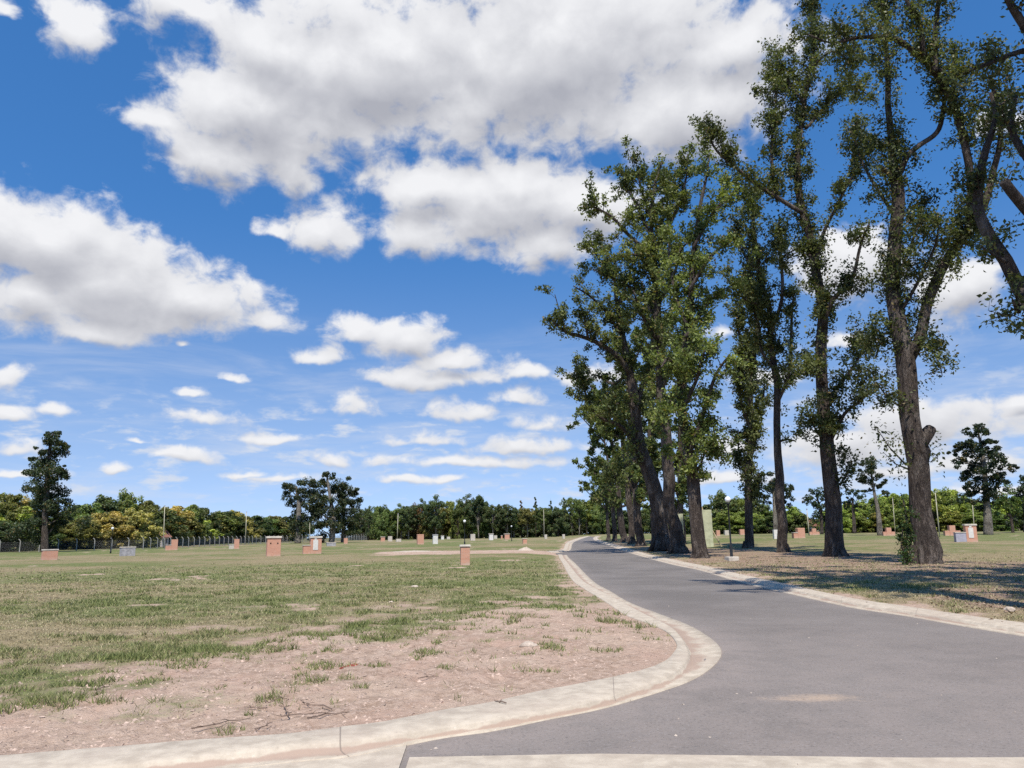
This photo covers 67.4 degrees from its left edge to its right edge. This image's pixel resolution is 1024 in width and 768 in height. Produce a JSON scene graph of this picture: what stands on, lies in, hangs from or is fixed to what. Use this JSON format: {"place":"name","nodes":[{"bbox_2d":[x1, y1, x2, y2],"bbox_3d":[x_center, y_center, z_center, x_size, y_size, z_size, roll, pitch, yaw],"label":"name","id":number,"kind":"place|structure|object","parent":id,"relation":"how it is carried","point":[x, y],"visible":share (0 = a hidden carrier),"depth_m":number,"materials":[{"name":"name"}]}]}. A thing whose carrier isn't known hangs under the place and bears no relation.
{"place":"outdoors","nodes":[
{"label":"outdoors","id":0,"kind":"place"},
{"bbox_2d":[231,744,406,767],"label":"apron","id":1,"kind":"object","parent":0,"point":[392,757],"visible":0.98,"depth_m":5.91,"materials":[{"name":"concrete"}]},
{"bbox_2d":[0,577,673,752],"bbox_3d":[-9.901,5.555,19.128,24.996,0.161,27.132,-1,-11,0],"label":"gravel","id":2,"kind":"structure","parent":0,"point":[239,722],"depth_m":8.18,"materials":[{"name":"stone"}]},
{"bbox_2d":[0,528,1023,754],"bbox_3d":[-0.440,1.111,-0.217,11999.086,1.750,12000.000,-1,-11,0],"label":"ground","id":3,"kind":"structure","parent":0,"point":[1004,543],"depth_m":13.18,"materials":[{"name":"soil"}]},
{"bbox_2d":[0,493,36,549],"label":"broadleaf tree","id":4,"kind":"object","parent":3,"relation":"on","point":[8,504],"visible":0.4,"depth_m":143.05,"materials":[{"name":"green plant"}]},
{"bbox_2d":[0,520,38,551],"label":"broadleaf tree","id":5,"kind":"object","parent":3,"relation":"on","point":[5,525],"visible":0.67,"depth_m":132.42,"materials":[{"name":"green plant"}]},
{"bbox_2d":[0,506,50,550],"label":"broadleaf tree","id":6,"kind":"object","parent":3,"relation":"on","point":[28,515],"visible":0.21,"depth_m":142.40,"materials":[{"name":"green plant"}]},
{"bbox_2d":[2,430,93,551],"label":"conifer tree","id":7,"kind":"object","parent":3,"relation":"on","point":[45,504],"visible":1,"depth_m":122.86,"materials":[{"name":"green plant"}]},
{"bbox_2d":[41,549,58,559],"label":"brick box","id":8,"kind":"object","parent":3,"relation":"on","point":[49,554],"visible":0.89,"depth_m":69.12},
{"bbox_2d":[28,518,72,550],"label":"broadleaf tree","id":9,"kind":"object","parent":3,"relation":"on","point":[54,537],"visible":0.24,"depth_m":142.66,"materials":[{"name":"green plant"}]},
{"bbox_2d":[57,517,104,549],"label":"broadleaf tree","id":10,"kind":"object","parent":3,"relation":"on","point":[82,536],"visible":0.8,"depth_m":146.21,"materials":[{"name":"green plant"}]},
{"bbox_2d":[71,503,108,548],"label":"broadleaf tree","id":11,"kind":"object","parent":3,"relation":"on","point":[87,509],"visible":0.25,"depth_m":161.07,"materials":[{"name":"green plant"}]},
{"bbox_2d":[79,512,130,548],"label":"broadleaf tree","id":12,"kind":"object","parent":3,"relation":"on","point":[118,535],"visible":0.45,"depth_m":151.97,"materials":[{"name":"green plant"}]},
{"bbox_2d":[84,494,125,546],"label":"broadleaf tree","id":13,"kind":"object","parent":3,"relation":"on","point":[109,505],"visible":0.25,"depth_m":171.42,"materials":[{"name":"green plant"}]},
{"bbox_2d":[95,511,138,548],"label":"broadleaf tree","id":14,"kind":"object","parent":3,"relation":"on","point":[114,517],"visible":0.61,"depth_m":153.69,"materials":[{"name":"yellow plant"}]},
{"bbox_2d":[117,488,149,520],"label":"broadleaf tree","id":15,"kind":"object","parent":3,"relation":"on","point":[128,500],"visible":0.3,"depth_m":176.32,"materials":[{"name":"green plant"}]},
{"bbox_2d":[116,507,166,547],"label":"broadleaf tree","id":16,"kind":"object","parent":3,"relation":"on","point":[138,519],"visible":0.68,"depth_m":158.63,"materials":[{"name":"green plant"}]},
{"bbox_2d":[6,530,294,550],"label":"undergrowth","id":17,"kind":"object","parent":3,"relation":"on","point":[230,534],"visible":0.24,"depth_m":198.16,"materials":[{"name":"green plant"}]},
{"bbox_2d":[135,500,173,545],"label":"broadleaf tree","id":18,"kind":"object","parent":3,"relation":"on","point":[148,506],"visible":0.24,"depth_m":176.38,"materials":[{"name":"green plant"}]},
{"bbox_2d":[146,510,194,545],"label":"broadleaf tree","id":19,"kind":"object","parent":3,"relation":"on","point":[170,517],"visible":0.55,"depth_m":178.15,"materials":[{"name":"green plant"}]},
{"bbox_2d":[158,505,196,540],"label":"broadleaf tree","id":20,"kind":"object","parent":3,"relation":"on","point":[178,509],"visible":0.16,"depth_m":197.56,"materials":[{"name":"yellow plant"}]},
{"bbox_2d":[0,534,367,552],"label":"wire fence","id":21,"kind":"object","parent":3,"relation":"on","point":[150,542],"visible":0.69,"depth_m":152.69,"materials":[{"name":"metal"}]},
{"bbox_2d":[173,514,208,542],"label":"broadleaf tree","id":22,"kind":"object","parent":3,"relation":"on","point":[196,525],"visible":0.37,"depth_m":196.26,"materials":[{"name":"green plant"}]},
{"bbox_2d":[177,504,213,544],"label":"broadleaf tree","id":23,"kind":"object","parent":3,"relation":"on","point":[195,509],"visible":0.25,"depth_m":207.71,"materials":[{"name":"green plant"}]},
{"bbox_2d":[198,507,222,533],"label":"broadleaf tree","id":24,"kind":"object","parent":3,"relation":"on","point":[213,517],"visible":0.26,"depth_m":225.29,"materials":[{"name":"green plant"}]},
{"bbox_2d":[205,510,241,538],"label":"broadleaf tree","id":25,"kind":"object","parent":3,"relation":"on","point":[232,523],"visible":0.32,"depth_m":233.65,"materials":[{"name":"green plant"}]},
{"bbox_2d":[224,511,249,541],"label":"broadleaf tree","id":26,"kind":"object","parent":3,"relation":"on","point":[241,531],"visible":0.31,"depth_m":239.36,"materials":[{"name":"green plant"}]},
{"bbox_2d":[245,515,275,540],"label":"broadleaf tree","id":27,"kind":"object","parent":3,"relation":"on","point":[260,523],"visible":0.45,"depth_m":263.16,"materials":[{"name":"green plant"}]},
{"bbox_2d":[266,536,281,555],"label":"brick post","id":28,"kind":"object","parent":3,"relation":"on","point":[273,545],"visible":0.92,"depth_m":70.87,"materials":[{"name":"brick"}]},
{"bbox_2d":[262,516,293,541],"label":"broadleaf tree","id":29,"kind":"object","parent":3,"relation":"on","point":[281,524],"visible":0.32,"depth_m":273.56,"materials":[{"name":"green plant"}]},
{"bbox_2d":[281,477,321,542],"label":"gum tree","id":30,"kind":"object","parent":3,"relation":"on","point":[300,516],"visible":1,"depth_m":202.57,"materials":[{"name":"green plant"}]},
{"bbox_2d":[96,674,506,729],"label":"dead twigs","id":31,"kind":"object","parent":3,"relation":"on","point":[288,712],"visible":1,"depth_m":7.18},
{"bbox_2d":[302,536,322,553],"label":"brick barbecue","id":32,"kind":"object","parent":3,"relation":"on","point":[314,546],"visible":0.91,"depth_m":79.27,"materials":[{"name":"orange brick"}]},
{"bbox_2d":[304,471,349,542],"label":"gum tree","id":33,"kind":"object","parent":3,"relation":"on","point":[334,514],"visible":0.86,"depth_m":205.25,"materials":[{"name":"green plant"}]},
{"bbox_2d":[323,476,367,542],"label":"gum tree","id":34,"kind":"object","parent":3,"relation":"on","point":[349,521],"visible":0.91,"depth_m":208.41,"materials":[{"name":"green plant"}]},
{"bbox_2d":[0,554,720,767],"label":"kerb","id":35,"kind":"structure","parent":3,"relation":"on","point":[684,662],"depth_m":6.78,"materials":[{"name":"concrete"}]},
{"bbox_2d":[370,505,382,539],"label":"broadleaf tree","id":36,"kind":"object","parent":3,"relation":"on","point":[376,511],"visible":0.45,"depth_m":295.93,"materials":[{"name":"green plant"}]},
{"bbox_2d":[373,508,396,539],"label":"broadleaf tree","id":37,"kind":"object","parent":3,"relation":"on","point":[385,515],"visible":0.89,"depth_m":285.67,"materials":[{"name":"green plant"}]},
{"bbox_2d":[389,504,411,539],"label":"woodland tree","id":38,"kind":"object","parent":3,"relation":"on","point":[395,518],"visible":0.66,"depth_m":287.81,"materials":[{"name":"green plant"}]},
{"bbox_2d":[398,505,420,539],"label":"woodland tree","id":39,"kind":"object","parent":3,"relation":"on","point":[408,519],"visible":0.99,"depth_m":284.25,"materials":[{"name":"green plant"}]},
{"bbox_2d":[420,494,448,533],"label":"woodland tree","id":40,"kind":"object","parent":3,"relation":"on","point":[432,506],"visible":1,"depth_m":284.60,"materials":[{"name":"green plant"}]},
{"bbox_2d":[438,501,457,538],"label":"broadleaf tree","id":41,"kind":"object","parent":3,"relation":"on","point":[451,506],"visible":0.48,"depth_m":299.74,"materials":[{"name":"green plant"}]},
{"bbox_2d":[448,503,467,538],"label":"broadleaf tree","id":42,"kind":"object","parent":3,"relation":"on","point":[455,515],"visible":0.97,"depth_m":289.02,"materials":[{"name":"green plant"}]},
{"bbox_2d":[459,545,470,564],"bbox_3d":[-2.639,9.695,43.154,0.622,1.309,0.529,1,-11,-9],"label":"brick post","id":43,"kind":"object","parent":3,"relation":"on","point":[464,554],"visible":0.89,"depth_m":42.97,"materials":[{"name":"brick"}]},
{"bbox_2d":[456,493,475,538],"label":"woodland tree","id":44,"kind":"object","parent":3,"relation":"on","point":[462,504],"visible":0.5,"depth_m":292.44,"materials":[{"name":"green plant"}]},
{"bbox_2d":[466,494,489,538],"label":"woodland tree","id":45,"kind":"object","parent":3,"relation":"on","point":[479,503],"visible":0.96,"depth_m":286.87,"materials":[{"name":"green plant"}]},
{"bbox_2d":[472,501,497,538],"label":"broadleaf tree","id":46,"kind":"object","parent":3,"relation":"on","point":[486,532],"visible":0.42,"depth_m":288.92,"materials":[{"name":"green plant"}]},
{"bbox_2d":[482,504,504,537],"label":"woodland tree","id":47,"kind":"object","parent":3,"relation":"on","point":[494,524],"visible":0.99,"depth_m":283.49,"materials":[{"name":"green plant"}]},
{"bbox_2d":[340,525,649,539],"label":"undergrowth","id":48,"kind":"object","parent":3,"relation":"on","point":[359,535],"visible":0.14,"depth_m":313.10,"materials":[{"name":"green plant"}]},
{"bbox_2d":[496,504,519,533],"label":"woodland tree","id":49,"kind":"object","parent":3,"relation":"on","point":[507,510],"visible":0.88,"depth_m":285.91,"materials":[{"name":"green plant"}]},
{"bbox_2d":[0,551,1023,745],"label":"grass","id":50,"kind":"structure","parent":3,"relation":"on","point":[126,655],"depth_m":17.29,"materials":[{"name":"plant"}]},
{"bbox_2d":[516,508,535,537],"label":"woodland tree","id":51,"kind":"object","parent":3,"relation":"on","point":[526,513],"visible":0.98,"depth_m":287.54,"materials":[{"name":"green plant"}]},
{"bbox_2d":[532,507,552,536],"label":"woodland tree","id":52,"kind":"object","parent":3,"relation":"on","point":[543,520],"visible":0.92,"depth_m":283.67,"materials":[{"name":"green plant"}]},
{"bbox_2d":[546,506,572,536],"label":"broadleaf tree","id":53,"kind":"object","parent":3,"relation":"on","point":[558,518],"visible":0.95,"depth_m":282.85,"materials":[{"name":"green plant"}]},
{"bbox_2d":[559,498,578,535],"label":"woodland tree","id":54,"kind":"object","parent":3,"relation":"on","point":[568,503],"visible":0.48,"depth_m":301.87,"materials":[{"name":"green plant"}]},
{"bbox_2d":[568,498,588,534],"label":"woodland tree","id":55,"kind":"object","parent":3,"relation":"on","point":[578,506],"visible":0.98,"depth_m":287.47,"materials":[{"name":"green plant"}]},
{"bbox_2d":[571,454,624,540],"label":"avenue tree","id":56,"kind":"object","parent":3,"relation":"on","point":[587,488],"visible":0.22,"depth_m":139.48,"materials":[{"name":"green plant"}]},
{"bbox_2d":[588,505,611,533],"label":"broadleaf tree","id":57,"kind":"object","parent":3,"relation":"on","point":[599,527],"visible":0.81,"depth_m":287.36,"materials":[{"name":"green plant"}]},
{"bbox_2d":[534,228,670,551],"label":"avenue tree","id":58,"kind":"object","parent":3,"relation":"on","point":[634,405],"visible":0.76,"depth_m":69.36,"materials":[{"name":"green plant"}]},
{"bbox_2d":[572,378,641,541],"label":"avenue tree","id":59,"kind":"object","parent":3,"relation":"on","point":[616,450],"visible":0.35,"depth_m":116.39,"materials":[{"name":"green plant"}]},
{"bbox_2d":[566,401,648,541],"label":"avenue tree","id":60,"kind":"object","parent":3,"relation":"on","point":[594,442],"visible":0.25,"depth_m":127.58,"materials":[{"name":"green plant"}]},
{"bbox_2d":[602,322,660,546],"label":"avenue tree","id":61,"kind":"object","parent":3,"relation":"on","point":[636,478],"visible":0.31,"depth_m":89.17,"materials":[{"name":"green plant"}]},
{"bbox_2d":[592,372,676,543],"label":"avenue tree","id":62,"kind":"object","parent":3,"relation":"on","point":[609,430],"visible":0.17,"depth_m":104.23,"materials":[{"name":"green plant"}]},
{"bbox_2d":[574,135,708,553],"bbox_3d":[11.112,-3.834,63.369,11.616,36.481,10.394,-1,-11,0],"label":"avenue tree","id":63,"kind":"object","parent":3,"relation":"on","point":[647,254],"visible":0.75,"depth_m":63.67,"materials":[{"name":"green plant"}]},
{"bbox_2d":[625,305,682,543],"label":"avenue tree","id":64,"kind":"object","parent":3,"relation":"on","point":[653,453],"visible":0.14,"depth_m":101.26,"materials":[{"name":"green plant"}]},
{"bbox_2d":[658,324,716,543],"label":"avenue tree","id":65,"kind":"object","parent":3,"relation":"on","point":[681,491],"visible":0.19,"depth_m":89.39,"materials":[{"name":"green plant"}]},
{"bbox_2d":[678,507,721,546],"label":"board panel","id":66,"kind":"object","parent":3,"relation":"on","point":[707,522],"visible":0.52,"depth_m":76.14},
{"bbox_2d":[641,125,764,558],"bbox_3d":[13.097,-3.571,51.364,6.951,30.958,11.054,-11,-15,42],"label":"avenue tree","id":67,"kind":"object","parent":3,"relation":"on","point":[686,361],"visible":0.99,"depth_m":50.13,"materials":[{"name":"green plant"}]},
{"bbox_2d":[707,489,731,529],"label":"broadleaf tree","id":68,"kind":"object","parent":3,"relation":"on","point":[719,501],"visible":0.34,"depth_m":188.59,"materials":[{"name":"green plant"}]},
{"bbox_2d":[712,510,742,533],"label":"broadleaf tree","id":69,"kind":"object","parent":3,"relation":"on","point":[721,518],"visible":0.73,"depth_m":178.36,"materials":[{"name":"green plant"}]},
{"bbox_2d":[724,496,738,560],"bbox_3d":[12.585,8.475,44.368,0.620,3.919,0.620,1,-11,-11],"label":"lamp post","id":70,"kind":"object","parent":3,"relation":"on","point":[731,557],"visible":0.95,"depth_m":44.21,"materials":[{"name":"black metal"}]},
{"bbox_2d":[722,511,764,533],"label":"broadleaf tree","id":71,"kind":"object","parent":3,"relation":"on","point":[739,525],"visible":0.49,"depth_m":177.44,"materials":[{"name":"green plant"}]},
{"bbox_2d":[722,259,773,547],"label":"avenue tree","id":72,"kind":"object","parent":3,"relation":"on","point":[751,433],"visible":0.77,"depth_m":70.75,"materials":[{"name":"green plant"}]},
{"bbox_2d":[705,183,809,552],"bbox_3d":[19.074,-1.861,58.975,6.582,30.313,6.951,8,-14,-37],"label":"avenue tree","id":73,"kind":"object","parent":3,"relation":"on","point":[752,296],"visible":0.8,"depth_m":59.83,"materials":[{"name":"green plant"}]},
{"bbox_2d":[753,516,789,533],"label":"broadleaf tree","id":74,"kind":"object","parent":3,"relation":"on","point":[763,526],"visible":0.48,"depth_m":175.70,"materials":[{"name":"green plant"}]},
{"bbox_2d":[758,471,795,529],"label":"gum tree","id":75,"kind":"object","parent":3,"relation":"on","point":[770,487],"visible":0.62,"depth_m":126.19,"materials":[{"name":"green plant"}]},
{"bbox_2d":[687,0,888,556],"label":"avenue tree","id":76,"kind":"object","parent":3,"relation":"on","point":[824,419],"visible":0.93,"depth_m":51.02,"materials":[{"name":"green plant"}]},
{"bbox_2d":[771,506,810,531],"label":"broadleaf tree","id":77,"kind":"object","parent":3,"relation":"on","point":[794,510],"visible":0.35,"depth_m":173.23,"materials":[{"name":"green plant"}]},
{"bbox_2d":[788,513,813,531],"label":"broadleaf tree","id":78,"kind":"object","parent":3,"relation":"on","point":[792,527],"visible":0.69,"depth_m":171.21,"materials":[{"name":"green plant"}]},
{"bbox_2d":[593,536,1023,635],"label":"kerb","id":79,"kind":"structure","parent":3,"relation":"on","point":[1004,626],"depth_m":17.47,"materials":[{"name":"concrete"}]},
{"bbox_2d":[802,487,824,533],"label":"drooping tree","id":80,"kind":"object","parent":3,"relation":"on","point":[817,505],"visible":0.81,"depth_m":137.87,"materials":[{"name":"green plant"}]},
{"bbox_2d":[819,510,851,532],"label":"broadleaf tree","id":81,"kind":"object","parent":3,"relation":"on","point":[847,525],"visible":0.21,"depth_m":157.88,"materials":[{"name":"green plant"}]},
{"bbox_2d":[678,552,1023,621],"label":"leaf litter","id":82,"kind":"object","parent":3,"relation":"on","point":[970,592],"visible":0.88,"depth_m":26.05,"materials":[{"name":"plant"}]},
{"bbox_2d":[841,488,865,532],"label":"drooping tree","id":83,"kind":"object","parent":3,"relation":"on","point":[848,503],"visible":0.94,"depth_m":147.75,"materials":[{"name":"green plant"}]},
{"bbox_2d":[685,519,1022,534],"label":"undergrowth","id":84,"kind":"object","parent":3,"relation":"on","point":[957,529],"visible":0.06,"depth_m":169.13,"materials":[{"name":"green plant"}]},
{"bbox_2d":[843,513,874,532],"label":"broadleaf tree","id":85,"kind":"object","parent":3,"relation":"on","point":[866,523],"visible":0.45,"depth_m":159.24,"materials":[{"name":"green plant"}]},
{"bbox_2d":[855,455,890,535],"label":"slender tree","id":86,"kind":"object","parent":3,"relation":"on","point":[868,471],"visible":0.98,"depth_m":110.35,"materials":[{"name":"green plant"}]},
{"bbox_2d":[858,497,889,532],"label":"broadleaf tree","id":87,"kind":"object","parent":3,"relation":"on","point":[865,511],"visible":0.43,"depth_m":162.21,"materials":[{"name":"green plant"}]},
{"bbox_2d":[880,493,907,531],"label":"broadleaf tree","id":88,"kind":"object","parent":3,"relation":"on","point":[894,503],"visible":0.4,"depth_m":157.32,"materials":[{"name":"green plant"}]},
{"bbox_2d":[883,509,910,532],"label":"broadleaf tree","id":89,"kind":"object","parent":3,"relation":"on","point":[889,519],"visible":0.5,"depth_m":153.59,"materials":[{"name":"green plant"}]},
{"bbox_2d":[786,0,1023,563],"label":"avenue tree","id":90,"kind":"object","parent":3,"relation":"on","point":[906,349],"visible":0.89,"depth_m":38.17,"materials":[{"name":"green plant"}]},
{"bbox_2d":[894,493,919,565],"bbox_3d":[17.592,6.672,34.218,1.385,3.622,1.145,-1,-11,0],"label":"sapling","id":91,"kind":"object","parent":3,"relation":"on","point":[906,546],"visible":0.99,"depth_m":34.17,"materials":[{"name":"green plant"}]},
{"bbox_2d":[931,488,954,527],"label":"broadleaf tree","id":92,"kind":"object","parent":3,"relation":"on","point":[941,509],"visible":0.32,"depth_m":154.39,"materials":[{"name":"green plant"}]},
{"bbox_2d":[934,511,964,531],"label":"broadleaf tree","id":93,"kind":"object","parent":3,"relation":"on","point":[956,519],"visible":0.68,"depth_m":154.21,"materials":[{"name":"green plant"}]},
{"bbox_2d":[938,489,967,529],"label":"broadleaf tree","id":94,"kind":"object","parent":3,"relation":"on","point":[963,508],"visible":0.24,"depth_m":161.70,"materials":[{"name":"green plant"}]},
{"bbox_2d":[953,524,977,541],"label":"brick barbecue","id":95,"kind":"object","parent":3,"relation":"on","point":[968,533],"visible":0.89,"depth_m":73.97,"materials":[{"name":"orange brick"}]},
{"bbox_2d":[954,512,999,531],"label":"broadleaf tree","id":96,"kind":"object","parent":3,"relation":"on","point":[978,517],"visible":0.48,"depth_m":148.44,"materials":[{"name":"green plant"}]},
{"bbox_2d":[938,0,1023,339],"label":"avenue tree","id":97,"kind":"object","parent":3,"relation":"on","point":[992,245],"visible":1,"depth_m":22.55,"materials":[{"name":"green plant"}]},
{"bbox_2d":[946,423,1019,534],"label":"cedar tree","id":98,"kind":"object","parent":3,"relation":"on","point":[988,493],"visible":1,"depth_m":103.81,"materials":[{"name":"green plant"}]},
{"bbox_2d":[977,514,1020,530],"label":"broadleaf tree","id":99,"kind":"object","parent":3,"relation":"on","point":[1001,526],"visible":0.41,"depth_m":144.29,"materials":[{"name":"green plant"}]},
{"bbox_2d":[991,483,1023,532],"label":"bushy tree","id":100,"kind":"object","parent":3,"relation":"on","point":[1007,505],"visible":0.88,"depth_m":115.68,"materials":[{"name":"green plant"}]},
{"bbox_2d":[1004,474,1023,531],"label":"pine tree","id":101,"kind":"object","parent":3,"relation":"on","point":[1020,489],"visible":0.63,"depth_m":119.69,"materials":[{"name":"green plant"}]},
{"bbox_2d":[0,0,1023,537],"label":"sky","id":102,"kind":"structure","parent":0,"point":[248,248],"materials":[{"name":"blue"}]},
{"bbox_2d":[400,536,1023,767],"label":"road","id":103,"kind":"structure","parent":0,"point":[824,689],"depth_m":8.35,"materials":[{"name":"asphalt"}]},
{"bbox_2d":[406,754,1023,767],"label":"apron","id":104,"kind":"object","parent":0,"point":[619,761],"visible":1,"depth_m":5.78,"materials":[{"name":"concrete"}]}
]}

